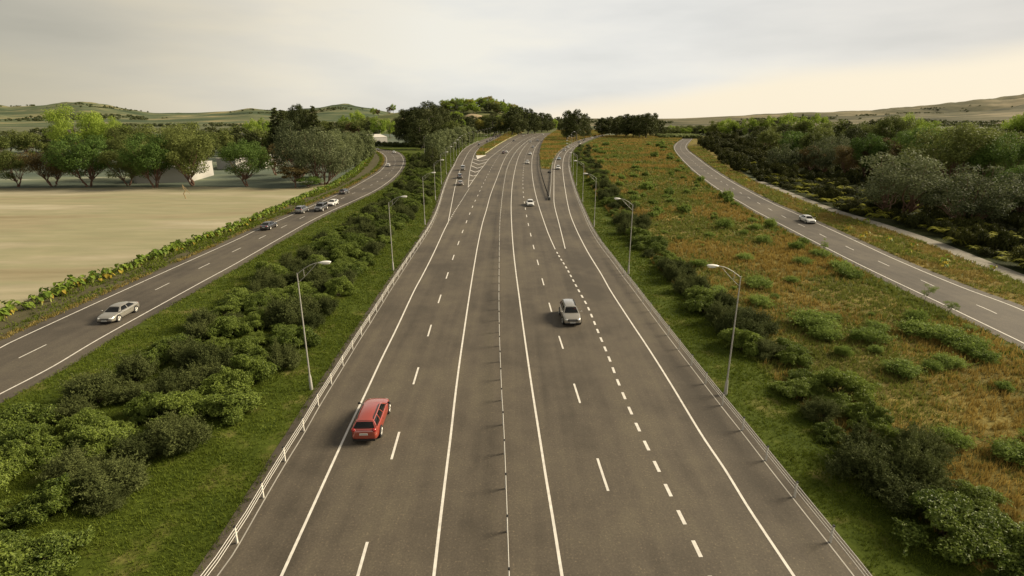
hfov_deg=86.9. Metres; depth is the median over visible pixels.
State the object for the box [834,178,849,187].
wood scrub
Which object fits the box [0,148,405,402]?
side road
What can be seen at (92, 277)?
crop plant
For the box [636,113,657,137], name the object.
pine tree
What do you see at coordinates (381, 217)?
dark shrub
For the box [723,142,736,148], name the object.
wood scrub
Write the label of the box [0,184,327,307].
dry field
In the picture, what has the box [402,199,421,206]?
leafy shrub
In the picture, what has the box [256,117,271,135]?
lime green tree
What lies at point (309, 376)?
street lamp
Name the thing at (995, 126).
round tree
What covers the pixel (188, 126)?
round tree
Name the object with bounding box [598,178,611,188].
dark shrub
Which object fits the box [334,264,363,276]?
leafy shrub
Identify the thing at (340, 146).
poplar tree
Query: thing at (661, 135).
shelter hedge
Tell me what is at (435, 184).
leafy shrub
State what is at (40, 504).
leafy shrub
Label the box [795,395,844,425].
dark shrub
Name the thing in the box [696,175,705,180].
meadow bush
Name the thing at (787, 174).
wood scrub
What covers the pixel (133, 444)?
dark shrub
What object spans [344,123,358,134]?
spreading tree
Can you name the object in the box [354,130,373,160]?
poplar tree
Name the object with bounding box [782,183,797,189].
wood scrub
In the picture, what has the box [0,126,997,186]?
ground
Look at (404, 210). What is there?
dark shrub
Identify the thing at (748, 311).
dark shrub
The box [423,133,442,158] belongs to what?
poplar tree
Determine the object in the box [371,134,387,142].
building
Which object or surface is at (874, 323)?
meadow bush
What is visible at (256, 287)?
dark shrub
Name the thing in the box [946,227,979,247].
wood scrub
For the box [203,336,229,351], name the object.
leafy shrub
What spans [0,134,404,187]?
park
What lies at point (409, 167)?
dark shrub
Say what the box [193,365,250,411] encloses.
leafy shrub
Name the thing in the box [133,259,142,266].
crop plant
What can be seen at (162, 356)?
leafy shrub
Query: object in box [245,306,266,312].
leafy shrub
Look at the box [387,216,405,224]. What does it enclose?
leafy shrub
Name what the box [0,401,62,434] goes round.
leafy shrub
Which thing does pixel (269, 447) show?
lawn
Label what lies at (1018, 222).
wood scrub
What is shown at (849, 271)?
meadow bush
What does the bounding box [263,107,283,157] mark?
conifer tree
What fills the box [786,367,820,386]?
leafy shrub
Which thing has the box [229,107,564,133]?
hill
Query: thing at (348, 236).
leafy shrub
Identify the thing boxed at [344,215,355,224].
dark shrub
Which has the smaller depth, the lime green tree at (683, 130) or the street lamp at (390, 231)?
the street lamp at (390, 231)
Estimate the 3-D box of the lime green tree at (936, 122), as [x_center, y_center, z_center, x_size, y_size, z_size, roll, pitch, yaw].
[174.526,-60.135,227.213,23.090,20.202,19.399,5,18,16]
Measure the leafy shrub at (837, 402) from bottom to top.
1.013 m
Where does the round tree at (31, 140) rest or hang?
on the park
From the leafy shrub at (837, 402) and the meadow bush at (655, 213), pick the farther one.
the meadow bush at (655, 213)
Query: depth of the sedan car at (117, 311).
57.02 m
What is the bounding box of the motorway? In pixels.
[191,133,872,575]
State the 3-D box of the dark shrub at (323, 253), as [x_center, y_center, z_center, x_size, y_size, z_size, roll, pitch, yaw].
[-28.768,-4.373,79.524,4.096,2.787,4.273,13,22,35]
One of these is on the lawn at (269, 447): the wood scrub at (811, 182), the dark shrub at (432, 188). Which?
the dark shrub at (432, 188)
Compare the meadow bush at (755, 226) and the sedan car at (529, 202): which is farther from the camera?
the sedan car at (529, 202)
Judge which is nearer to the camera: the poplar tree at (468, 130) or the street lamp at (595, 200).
the street lamp at (595, 200)
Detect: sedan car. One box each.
[97,301,139,322]
[260,221,277,229]
[327,199,338,205]
[526,199,534,205]
[799,215,815,223]
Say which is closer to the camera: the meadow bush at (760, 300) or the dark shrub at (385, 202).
the meadow bush at (760, 300)
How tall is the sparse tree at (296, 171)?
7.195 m
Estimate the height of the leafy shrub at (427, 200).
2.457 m
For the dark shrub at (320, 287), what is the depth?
65.60 m
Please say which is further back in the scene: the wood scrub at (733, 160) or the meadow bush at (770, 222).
the wood scrub at (733, 160)
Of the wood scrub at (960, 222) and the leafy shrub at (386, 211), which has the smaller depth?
the wood scrub at (960, 222)
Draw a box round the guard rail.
[539,137,548,196]
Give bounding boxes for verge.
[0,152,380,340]
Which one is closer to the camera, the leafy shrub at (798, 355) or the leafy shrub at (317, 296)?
the leafy shrub at (798, 355)
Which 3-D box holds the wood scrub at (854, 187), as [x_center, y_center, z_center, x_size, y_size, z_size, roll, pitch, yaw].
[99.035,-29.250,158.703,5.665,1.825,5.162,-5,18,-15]
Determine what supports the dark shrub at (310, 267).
on the lawn at (269, 447)
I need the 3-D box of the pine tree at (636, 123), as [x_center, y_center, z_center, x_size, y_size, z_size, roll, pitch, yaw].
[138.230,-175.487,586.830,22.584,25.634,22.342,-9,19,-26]
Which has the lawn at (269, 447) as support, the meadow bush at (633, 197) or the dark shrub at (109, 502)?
the dark shrub at (109, 502)
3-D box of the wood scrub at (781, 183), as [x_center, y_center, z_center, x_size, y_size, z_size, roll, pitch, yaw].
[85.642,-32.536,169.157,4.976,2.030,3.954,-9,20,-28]
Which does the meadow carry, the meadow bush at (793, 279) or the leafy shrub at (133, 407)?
the meadow bush at (793, 279)
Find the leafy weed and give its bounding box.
[939,261,949,267]
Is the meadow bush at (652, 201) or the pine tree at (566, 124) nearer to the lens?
the meadow bush at (652, 201)
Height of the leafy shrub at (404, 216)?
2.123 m
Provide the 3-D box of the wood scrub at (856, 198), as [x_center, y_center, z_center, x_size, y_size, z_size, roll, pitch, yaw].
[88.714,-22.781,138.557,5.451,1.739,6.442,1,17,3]
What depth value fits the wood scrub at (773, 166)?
203.56 m
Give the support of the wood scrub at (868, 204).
on the wood floor
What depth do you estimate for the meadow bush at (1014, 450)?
33.50 m
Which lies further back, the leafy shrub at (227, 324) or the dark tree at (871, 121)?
the dark tree at (871, 121)
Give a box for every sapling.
[821,238,828,253]
[920,284,938,305]
[944,300,960,316]
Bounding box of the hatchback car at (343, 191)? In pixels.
[339,188,348,193]
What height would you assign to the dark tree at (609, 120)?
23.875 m
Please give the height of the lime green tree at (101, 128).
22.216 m
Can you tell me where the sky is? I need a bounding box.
[0,0,1023,118]
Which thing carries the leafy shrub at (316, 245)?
on the lawn at (269, 447)
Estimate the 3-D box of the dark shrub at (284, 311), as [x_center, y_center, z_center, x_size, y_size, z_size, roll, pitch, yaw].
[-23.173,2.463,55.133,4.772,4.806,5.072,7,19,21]
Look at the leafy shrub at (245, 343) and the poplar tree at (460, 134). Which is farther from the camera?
the poplar tree at (460, 134)
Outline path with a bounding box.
[755,180,1023,282]
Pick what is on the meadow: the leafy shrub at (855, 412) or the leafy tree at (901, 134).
the leafy shrub at (855, 412)
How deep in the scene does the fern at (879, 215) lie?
112.87 m
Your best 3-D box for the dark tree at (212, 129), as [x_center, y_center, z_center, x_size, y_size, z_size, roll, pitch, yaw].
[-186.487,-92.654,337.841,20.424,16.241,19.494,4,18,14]
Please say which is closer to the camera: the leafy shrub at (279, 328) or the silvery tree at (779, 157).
the leafy shrub at (279, 328)
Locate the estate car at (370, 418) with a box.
[351,398,390,440]
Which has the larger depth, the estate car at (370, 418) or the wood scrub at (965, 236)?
the wood scrub at (965, 236)
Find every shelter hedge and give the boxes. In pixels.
[654,133,668,137]
[666,133,678,137]
[682,133,695,138]
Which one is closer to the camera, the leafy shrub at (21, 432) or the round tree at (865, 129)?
the leafy shrub at (21, 432)
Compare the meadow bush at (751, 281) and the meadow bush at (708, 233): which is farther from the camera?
the meadow bush at (708, 233)
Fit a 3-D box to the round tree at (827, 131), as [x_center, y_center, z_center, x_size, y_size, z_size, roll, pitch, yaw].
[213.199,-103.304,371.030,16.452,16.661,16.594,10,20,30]
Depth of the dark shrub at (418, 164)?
232.79 m
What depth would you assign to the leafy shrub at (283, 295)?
60.75 m
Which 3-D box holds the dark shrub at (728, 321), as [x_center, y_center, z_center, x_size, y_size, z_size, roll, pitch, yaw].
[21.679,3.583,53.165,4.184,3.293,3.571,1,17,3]
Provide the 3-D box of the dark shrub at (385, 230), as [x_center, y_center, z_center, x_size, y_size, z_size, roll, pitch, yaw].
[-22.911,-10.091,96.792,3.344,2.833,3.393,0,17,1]
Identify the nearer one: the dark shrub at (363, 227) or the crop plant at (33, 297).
the crop plant at (33, 297)
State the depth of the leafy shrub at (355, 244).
83.45 m
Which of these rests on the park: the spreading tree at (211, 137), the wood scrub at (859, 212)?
the spreading tree at (211, 137)
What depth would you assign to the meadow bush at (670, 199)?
136.92 m
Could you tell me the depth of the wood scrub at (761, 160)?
235.57 m
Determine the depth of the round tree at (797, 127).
425.66 m
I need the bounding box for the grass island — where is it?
[540,136,593,168]
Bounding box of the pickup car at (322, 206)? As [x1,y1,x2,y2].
[314,201,327,211]
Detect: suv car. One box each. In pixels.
[294,205,308,213]
[559,299,581,323]
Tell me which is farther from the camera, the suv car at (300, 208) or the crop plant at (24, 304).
the suv car at (300, 208)
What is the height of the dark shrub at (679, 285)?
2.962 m
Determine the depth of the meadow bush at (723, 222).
104.26 m
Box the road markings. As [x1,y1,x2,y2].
[0,133,1023,575]
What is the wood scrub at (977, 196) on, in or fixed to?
on the wood floor
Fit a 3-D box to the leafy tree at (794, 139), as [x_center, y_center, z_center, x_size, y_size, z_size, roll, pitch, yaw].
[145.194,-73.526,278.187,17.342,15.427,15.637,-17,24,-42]
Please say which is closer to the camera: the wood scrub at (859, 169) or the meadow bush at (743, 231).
the meadow bush at (743, 231)
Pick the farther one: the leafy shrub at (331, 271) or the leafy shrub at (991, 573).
the leafy shrub at (331, 271)
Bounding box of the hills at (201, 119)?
[0,102,562,126]
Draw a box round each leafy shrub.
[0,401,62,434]
[0,420,56,451]
[0,431,65,468]
[0,444,10,456]
[0,457,34,495]
[0,499,26,528]
[0,529,33,552]
[0,540,24,575]
[2,472,85,524]
[3,525,94,575]
[51,407,111,440]
[64,420,142,460]
[115,347,174,372]
[118,390,162,426]
[140,390,208,423]
[146,333,203,355]
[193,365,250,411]
[194,388,268,429]
[199,315,250,338]
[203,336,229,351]
[210,305,240,314]
[215,291,254,308]
[219,287,252,300]
[225,336,265,355]
[229,354,280,385]
[230,308,279,331]
[238,345,269,357]
[239,292,271,309]
[241,329,269,345]
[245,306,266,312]
[254,261,289,276]
[255,287,286,298]
[263,322,297,339]
[269,324,321,347]
[270,293,296,303]
[274,269,292,281]
[283,281,314,294]
[287,283,320,298]
[301,259,329,269]
[303,254,329,262]
[304,240,326,251]
[311,293,332,301]
[313,227,339,238]
[314,233,342,247]
[317,236,346,252]
[324,275,360,297]
[327,260,351,268]
[327,267,338,276]
[328,244,362,261]
[334,225,348,230]
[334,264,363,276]
[335,256,356,262]
[344,232,355,241]
[344,241,361,249]
[347,233,375,248]
[348,261,367,271]
[355,213,374,219]
[355,255,375,264]
[358,251,374,258]
[360,206,381,212]
[371,219,391,227]
[375,234,395,242]
[376,224,395,234]
[377,196,390,201]
[380,206,395,215]
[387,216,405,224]
[389,193,403,200]
[390,222,407,229]
[392,212,412,221]
[396,190,406,194]
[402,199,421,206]
[406,202,419,209]
[407,175,419,179]
[407,178,421,183]
[416,195,431,203]
[428,176,440,183]
[429,181,440,186]
[432,172,443,177]
[586,176,596,180]
[599,197,615,204]
[607,210,619,215]
[625,227,654,236]
[627,235,650,244]
[631,241,648,249]
[643,234,668,248]
[645,241,665,251]
[650,255,663,261]
[655,252,685,263]
[657,250,670,255]
[682,285,701,300]
[683,293,715,312]
[688,285,724,303]
[717,327,764,356]
[767,377,831,399]
[774,344,814,370]
[775,337,812,354]
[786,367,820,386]
[808,365,881,403]
[810,420,846,444]
[814,394,848,418]
[840,398,894,429]
[871,423,901,451]
[891,485,1012,567]
[947,479,1015,513]
[971,505,1023,565]
[973,526,1023,575]
[979,567,1013,575]
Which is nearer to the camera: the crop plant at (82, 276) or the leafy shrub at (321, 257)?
the crop plant at (82, 276)
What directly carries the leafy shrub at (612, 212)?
on the meadow
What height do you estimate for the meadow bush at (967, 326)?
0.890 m
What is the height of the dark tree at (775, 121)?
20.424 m
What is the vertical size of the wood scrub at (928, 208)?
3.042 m
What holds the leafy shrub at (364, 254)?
on the lawn at (269, 447)
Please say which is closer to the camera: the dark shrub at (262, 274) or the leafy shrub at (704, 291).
the leafy shrub at (704, 291)
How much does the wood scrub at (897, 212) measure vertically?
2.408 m
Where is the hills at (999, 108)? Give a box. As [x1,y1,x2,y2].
[562,94,1023,126]
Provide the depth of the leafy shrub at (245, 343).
48.41 m
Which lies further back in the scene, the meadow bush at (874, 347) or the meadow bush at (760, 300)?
the meadow bush at (760, 300)
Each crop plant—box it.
[0,299,17,311]
[0,307,10,315]
[0,313,8,320]
[7,301,19,310]
[7,305,18,313]
[18,302,28,309]
[28,294,38,301]
[36,297,46,304]
[39,287,53,297]
[40,289,48,298]
[43,292,57,301]
[51,281,66,288]
[56,286,66,295]
[61,279,76,288]
[64,282,75,290]
[72,277,79,286]
[78,275,87,282]
[78,278,85,286]
[87,275,96,281]
[88,269,100,279]
[101,270,112,278]
[102,267,115,275]
[114,263,125,273]
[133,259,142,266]
[149,252,157,258]
[150,250,162,257]
[160,247,169,255]
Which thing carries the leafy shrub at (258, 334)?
on the lawn at (269, 447)
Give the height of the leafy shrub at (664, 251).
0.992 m
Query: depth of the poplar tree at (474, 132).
474.37 m
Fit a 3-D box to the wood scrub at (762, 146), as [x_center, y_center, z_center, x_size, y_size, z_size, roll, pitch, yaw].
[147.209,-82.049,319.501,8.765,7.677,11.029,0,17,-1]
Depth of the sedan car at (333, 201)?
132.07 m
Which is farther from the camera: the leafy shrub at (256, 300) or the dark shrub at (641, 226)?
the dark shrub at (641, 226)
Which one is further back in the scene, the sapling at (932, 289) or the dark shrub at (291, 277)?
the dark shrub at (291, 277)
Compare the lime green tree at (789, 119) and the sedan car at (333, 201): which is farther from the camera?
the lime green tree at (789, 119)
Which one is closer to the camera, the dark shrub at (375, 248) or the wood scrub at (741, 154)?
the dark shrub at (375, 248)
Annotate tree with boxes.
[0,131,16,150]
[0,135,10,151]
[0,150,25,186]
[6,129,37,152]
[10,151,71,186]
[16,133,48,155]
[29,127,47,149]
[40,103,106,162]
[40,132,66,152]
[41,133,117,186]
[89,115,132,140]
[96,142,144,185]
[100,132,146,169]
[101,124,138,150]
[115,132,174,187]
[130,123,169,161]
[155,122,215,185]
[158,121,209,158]
[194,129,221,160]
[204,126,220,152]
[211,130,235,152]
[215,139,273,186]
[217,125,242,149]
[232,126,249,148]
[239,132,263,149]
[242,118,262,133]
[246,129,268,146]
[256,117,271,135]
[257,144,291,174]
[262,133,268,145]
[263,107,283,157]
[269,119,318,177]
[273,110,296,129]
[276,164,309,187]
[277,110,287,127]
[282,104,312,148]
[293,125,354,184]
[295,109,316,132]
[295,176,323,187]
[304,106,324,149]
[319,121,333,130]
[323,130,345,176]
[324,121,345,133]
[329,127,348,140]
[336,115,350,131]
[337,133,355,171]
[338,120,360,133]
[342,131,364,165]
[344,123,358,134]
[349,110,364,122]
[351,119,368,133]
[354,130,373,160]
[360,116,372,125]
[361,129,376,156]
[363,121,377,133]
[369,115,387,133]
[370,108,376,113]
[385,118,394,134]
[392,109,411,141]
[398,107,426,136]
[403,118,435,149]
[407,100,444,137]
[422,147,443,166]
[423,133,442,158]
[427,105,451,129]
[431,131,446,157]
[436,129,451,155]
[441,110,455,127]
[441,120,460,129]
[444,128,457,151]
[446,103,453,109]
[450,126,463,149]
[451,113,466,126]
[454,126,467,146]
[457,106,468,113]
[462,126,471,143]
[464,116,476,129]
[466,126,476,142]
[467,115,482,134]
[469,102,477,112]
[472,106,480,113]
[475,119,484,135]
[478,99,484,107]
[480,115,502,135]
[482,103,493,111]
[489,112,497,116]
[491,103,500,111]
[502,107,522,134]
[507,106,528,134]
[521,108,540,133]
[532,113,543,133]
[538,113,549,131]
[541,113,554,131]
[555,116,561,128]
[557,110,576,138]
[569,109,588,139]
[581,113,592,138]
[593,117,610,135]
[601,116,617,134]
[607,117,621,135]
[615,114,633,136]
[623,115,638,135]
[630,114,647,136]
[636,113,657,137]
[653,113,659,134]
[657,119,666,133]
[669,128,681,133]
[680,127,693,133]
[692,127,703,134]
[707,120,722,132]
[717,118,739,134]
[731,120,746,136]
[738,117,758,136]
[744,125,771,144]
[750,118,769,134]
[756,130,782,151]
[760,115,777,132]
[766,143,804,165]
[767,125,785,136]
[771,119,781,128]
[775,123,796,142]
[777,112,807,138]
[778,130,807,152]
[793,120,814,135]
[797,145,825,169]
[798,131,832,154]
[801,113,830,133]
[803,136,847,172]
[813,125,834,142]
[822,119,848,143]
[823,132,850,161]
[832,144,866,172]
[835,120,853,145]
[839,127,868,148]
[845,120,868,143]
[850,123,885,145]
[850,132,893,175]
[853,148,972,213]
[860,137,902,172]
[867,119,879,129]
[870,115,917,154]
[890,112,925,140]
[890,129,931,173]
[896,121,953,140]
[897,120,1023,190]
[898,121,942,145]
[900,126,953,172]
[910,147,953,179]
[920,163,1023,220]
[954,121,1015,146]
[958,129,1023,177]
[965,130,1023,190]
[993,164,1023,215]
[997,112,1023,131]
[997,126,1023,171]
[998,114,1021,128]
[1009,170,1023,204]
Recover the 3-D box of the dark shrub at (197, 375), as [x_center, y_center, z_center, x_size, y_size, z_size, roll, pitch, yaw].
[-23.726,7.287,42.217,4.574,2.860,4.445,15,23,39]
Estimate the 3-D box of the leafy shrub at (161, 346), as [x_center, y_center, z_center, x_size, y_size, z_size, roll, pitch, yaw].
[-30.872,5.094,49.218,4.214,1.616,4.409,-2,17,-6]
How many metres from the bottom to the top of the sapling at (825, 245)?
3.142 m
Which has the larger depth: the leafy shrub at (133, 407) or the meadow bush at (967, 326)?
the meadow bush at (967, 326)
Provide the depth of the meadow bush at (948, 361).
45.99 m
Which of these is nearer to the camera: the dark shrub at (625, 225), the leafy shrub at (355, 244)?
the leafy shrub at (355, 244)
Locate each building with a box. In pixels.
[136,161,213,182]
[215,158,272,169]
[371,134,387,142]
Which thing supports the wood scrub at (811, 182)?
on the wood floor
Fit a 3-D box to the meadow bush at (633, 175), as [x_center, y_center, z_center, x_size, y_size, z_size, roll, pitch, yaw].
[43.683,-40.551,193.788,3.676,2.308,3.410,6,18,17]
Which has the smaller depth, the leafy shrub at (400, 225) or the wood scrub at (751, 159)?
the leafy shrub at (400, 225)
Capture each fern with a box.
[818,198,837,201]
[836,196,853,200]
[850,208,870,212]
[857,205,880,209]
[865,213,890,217]
[927,226,950,232]
[933,217,954,222]
[943,236,969,243]
[966,245,985,249]
[994,251,1018,255]
[994,256,1020,261]
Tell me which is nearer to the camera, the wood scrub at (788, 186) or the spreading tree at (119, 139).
the wood scrub at (788, 186)
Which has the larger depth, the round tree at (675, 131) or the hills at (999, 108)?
the hills at (999, 108)
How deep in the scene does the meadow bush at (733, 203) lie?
130.35 m
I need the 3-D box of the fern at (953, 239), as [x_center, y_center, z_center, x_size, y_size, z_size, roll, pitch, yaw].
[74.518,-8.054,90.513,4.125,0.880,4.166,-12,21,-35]
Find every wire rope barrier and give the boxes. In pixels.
[201,142,476,575]
[498,138,532,575]
[569,142,871,575]
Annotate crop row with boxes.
[345,158,368,176]
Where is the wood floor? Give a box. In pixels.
[700,131,1023,273]
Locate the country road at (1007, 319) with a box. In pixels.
[673,138,1023,349]
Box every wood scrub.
[697,135,714,144]
[701,138,719,147]
[705,130,717,135]
[706,143,719,151]
[714,147,726,154]
[717,151,736,160]
[720,159,728,164]
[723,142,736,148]
[726,132,738,138]
[729,155,749,167]
[730,137,746,144]
[732,145,745,152]
[732,161,748,171]
[734,151,747,158]
[740,148,759,155]
[745,162,766,172]
[747,157,756,164]
[749,140,768,147]
[749,150,768,155]
[752,167,772,177]
[753,143,767,150]
[756,157,774,164]
[756,174,776,180]
[767,175,786,184]
[769,160,789,173]
[776,162,799,175]
[778,177,800,182]
[778,181,793,186]
[781,170,796,178]
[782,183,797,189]
[796,184,816,192]
[798,170,808,176]
[801,168,821,174]
[802,170,826,180]
[802,179,819,185]
[814,184,838,196]
[816,186,841,200]
[822,177,842,184]
[824,171,836,178]
[832,202,862,211]
[833,162,846,171]
[834,168,861,184]
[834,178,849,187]
[837,187,858,194]
[838,185,858,190]
[842,166,861,172]
[844,199,861,204]
[845,195,866,201]
[851,207,873,215]
[865,200,882,211]
[873,194,901,201]
[882,207,900,217]
[889,197,914,210]
[899,212,929,228]
[904,194,928,207]
[917,208,952,223]
[923,205,950,212]
[925,217,955,231]
[942,224,965,236]
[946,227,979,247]
[949,193,978,204]
[952,215,986,229]
[955,213,978,218]
[958,223,988,244]
[977,229,1019,252]
[977,246,1000,257]
[983,216,1011,224]
[985,223,1006,236]
[988,221,1010,229]
[999,211,1023,220]
[1008,206,1023,214]
[1009,243,1023,269]
[1010,215,1023,229]
[1017,228,1023,235]
[1018,235,1023,245]
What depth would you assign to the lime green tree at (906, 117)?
274.33 m
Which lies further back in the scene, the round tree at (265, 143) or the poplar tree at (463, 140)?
the poplar tree at (463, 140)
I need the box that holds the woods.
[0,102,1012,126]
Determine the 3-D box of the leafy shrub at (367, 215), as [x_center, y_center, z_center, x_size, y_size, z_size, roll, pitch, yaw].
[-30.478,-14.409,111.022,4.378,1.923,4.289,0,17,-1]
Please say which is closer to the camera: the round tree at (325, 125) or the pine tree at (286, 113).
the pine tree at (286, 113)
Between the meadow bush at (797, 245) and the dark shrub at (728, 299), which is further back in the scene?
the meadow bush at (797, 245)
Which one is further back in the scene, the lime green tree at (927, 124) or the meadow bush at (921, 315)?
the lime green tree at (927, 124)
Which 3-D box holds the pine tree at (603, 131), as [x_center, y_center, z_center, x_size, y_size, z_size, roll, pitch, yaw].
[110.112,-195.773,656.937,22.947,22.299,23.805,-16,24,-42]
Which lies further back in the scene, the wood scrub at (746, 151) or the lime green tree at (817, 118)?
the lime green tree at (817, 118)
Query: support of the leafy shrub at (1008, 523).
on the meadow
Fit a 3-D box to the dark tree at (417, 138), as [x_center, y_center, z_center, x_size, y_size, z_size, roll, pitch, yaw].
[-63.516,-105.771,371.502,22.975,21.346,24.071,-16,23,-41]
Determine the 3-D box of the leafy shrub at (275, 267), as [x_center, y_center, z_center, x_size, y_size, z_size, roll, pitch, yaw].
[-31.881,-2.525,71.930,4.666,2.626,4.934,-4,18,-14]
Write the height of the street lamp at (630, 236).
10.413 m
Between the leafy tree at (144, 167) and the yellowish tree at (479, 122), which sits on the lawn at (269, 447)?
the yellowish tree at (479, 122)
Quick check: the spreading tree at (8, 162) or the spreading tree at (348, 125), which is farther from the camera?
the spreading tree at (348, 125)
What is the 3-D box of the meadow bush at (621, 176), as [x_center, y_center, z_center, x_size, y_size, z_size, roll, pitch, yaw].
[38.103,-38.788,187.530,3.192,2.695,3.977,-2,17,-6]
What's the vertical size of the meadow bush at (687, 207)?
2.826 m
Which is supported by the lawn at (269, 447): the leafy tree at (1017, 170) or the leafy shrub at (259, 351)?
the leafy shrub at (259, 351)
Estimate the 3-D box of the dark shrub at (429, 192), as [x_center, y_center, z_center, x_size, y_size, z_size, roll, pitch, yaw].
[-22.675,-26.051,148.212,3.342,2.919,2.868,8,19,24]
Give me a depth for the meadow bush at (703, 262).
76.78 m
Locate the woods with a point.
(944, 122)
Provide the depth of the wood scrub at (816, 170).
202.84 m
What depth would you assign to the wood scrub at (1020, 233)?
93.81 m
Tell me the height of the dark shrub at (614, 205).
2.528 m
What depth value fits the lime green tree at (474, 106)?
973.01 m
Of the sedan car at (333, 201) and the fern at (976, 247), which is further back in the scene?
the sedan car at (333, 201)
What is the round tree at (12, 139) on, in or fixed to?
on the park
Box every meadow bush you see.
[597,157,604,162]
[615,180,624,185]
[617,172,625,179]
[627,190,638,194]
[629,172,638,177]
[629,193,640,199]
[638,180,655,189]
[647,209,659,216]
[648,198,657,204]
[650,151,658,156]
[651,205,664,212]
[664,186,674,194]
[665,197,676,201]
[676,201,691,212]
[689,256,709,267]
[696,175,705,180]
[704,231,715,235]
[706,283,727,292]
[713,216,734,227]
[718,188,733,196]
[723,194,733,202]
[730,200,739,205]
[732,251,754,259]
[737,229,748,233]
[741,272,775,289]
[741,292,774,308]
[747,216,758,221]
[747,221,763,229]
[751,233,772,242]
[763,216,777,226]
[767,291,779,299]
[782,306,841,329]
[783,274,800,282]
[787,237,808,249]
[791,254,814,264]
[797,236,813,243]
[798,321,846,340]
[809,245,836,256]
[811,324,839,340]
[822,312,845,319]
[827,259,854,269]
[833,263,865,277]
[833,341,857,356]
[846,321,897,344]
[864,318,896,331]
[867,343,885,352]
[876,354,929,378]
[894,314,943,336]
[901,306,935,321]
[917,317,982,343]
[919,358,944,372]
[923,423,978,450]
[929,351,972,369]
[934,330,994,354]
[962,322,981,330]
[963,345,1006,364]
[975,433,1023,469]
[989,379,1019,392]
[1016,425,1023,435]
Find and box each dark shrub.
[31,439,110,481]
[50,392,97,420]
[54,360,121,404]
[68,450,152,509]
[78,481,135,517]
[101,429,166,463]
[110,348,163,387]
[116,378,158,402]
[141,408,197,437]
[144,369,188,396]
[147,412,221,456]
[151,365,187,382]
[165,334,211,361]
[171,339,214,370]
[176,357,232,393]
[181,319,218,338]
[182,305,218,327]
[185,339,236,368]
[224,311,243,318]
[244,279,265,292]
[245,263,279,285]
[257,302,271,315]
[259,291,309,330]
[261,273,287,289]
[266,338,304,369]
[276,249,297,266]
[282,266,309,283]
[283,264,299,271]
[287,256,305,268]
[293,244,317,259]
[293,293,323,313]
[294,257,323,281]
[297,309,328,331]
[303,268,328,282]
[305,247,329,260]
[311,275,332,292]
[312,230,327,240]
[318,295,340,314]
[334,267,357,284]
[342,225,358,233]
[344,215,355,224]
[353,215,371,224]
[357,220,375,233]
[359,201,378,213]
[360,240,382,255]
[361,232,376,238]
[372,213,388,221]
[376,224,393,235]
[380,197,390,207]
[387,203,401,212]
[390,141,398,146]
[391,198,402,206]
[392,179,404,187]
[396,142,404,146]
[397,203,410,208]
[399,207,414,213]
[401,186,413,192]
[405,164,415,169]
[406,210,416,219]
[409,204,418,212]
[414,183,423,189]
[416,160,423,167]
[424,184,436,190]
[425,188,434,195]
[585,170,596,175]
[592,182,600,188]
[594,161,602,168]
[596,169,606,174]
[597,188,612,195]
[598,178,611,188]
[599,192,613,199]
[607,187,619,195]
[611,202,622,208]
[611,211,628,222]
[616,197,626,204]
[616,215,639,234]
[620,211,638,224]
[622,199,637,208]
[634,211,653,227]
[637,222,648,229]
[641,249,656,257]
[654,256,682,271]
[662,260,687,280]
[671,274,691,295]
[676,257,696,276]
[687,273,711,288]
[703,296,734,326]
[710,308,747,332]
[714,288,740,308]
[724,304,757,318]
[737,318,768,339]
[742,309,782,335]
[751,336,788,361]
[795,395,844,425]
[818,432,915,492]
[836,417,896,454]
[854,462,933,522]
[886,420,969,465]
[886,429,961,493]
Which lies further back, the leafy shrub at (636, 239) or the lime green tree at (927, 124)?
the lime green tree at (927, 124)
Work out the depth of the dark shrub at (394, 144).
410.18 m
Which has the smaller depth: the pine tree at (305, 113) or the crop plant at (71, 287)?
the crop plant at (71, 287)
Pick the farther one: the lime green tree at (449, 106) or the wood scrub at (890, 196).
the lime green tree at (449, 106)
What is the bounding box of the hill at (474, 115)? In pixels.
[463,114,481,119]
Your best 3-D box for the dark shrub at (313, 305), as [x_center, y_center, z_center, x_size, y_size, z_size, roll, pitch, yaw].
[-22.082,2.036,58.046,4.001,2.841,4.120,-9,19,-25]
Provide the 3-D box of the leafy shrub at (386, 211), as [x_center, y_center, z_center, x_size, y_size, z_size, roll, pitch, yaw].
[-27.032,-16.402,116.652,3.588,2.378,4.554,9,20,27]
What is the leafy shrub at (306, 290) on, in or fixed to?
on the lawn at (269, 447)
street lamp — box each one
[296,261,330,389]
[388,196,406,270]
[422,172,435,224]
[583,173,595,226]
[614,198,632,273]
[707,264,740,394]
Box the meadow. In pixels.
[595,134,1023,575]
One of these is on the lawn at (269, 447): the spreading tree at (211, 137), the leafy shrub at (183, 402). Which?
the leafy shrub at (183, 402)
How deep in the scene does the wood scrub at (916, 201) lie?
129.48 m
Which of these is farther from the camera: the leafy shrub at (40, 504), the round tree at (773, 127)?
the round tree at (773, 127)
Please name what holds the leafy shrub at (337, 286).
on the lawn at (269, 447)
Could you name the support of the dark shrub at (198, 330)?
on the lawn at (269, 447)

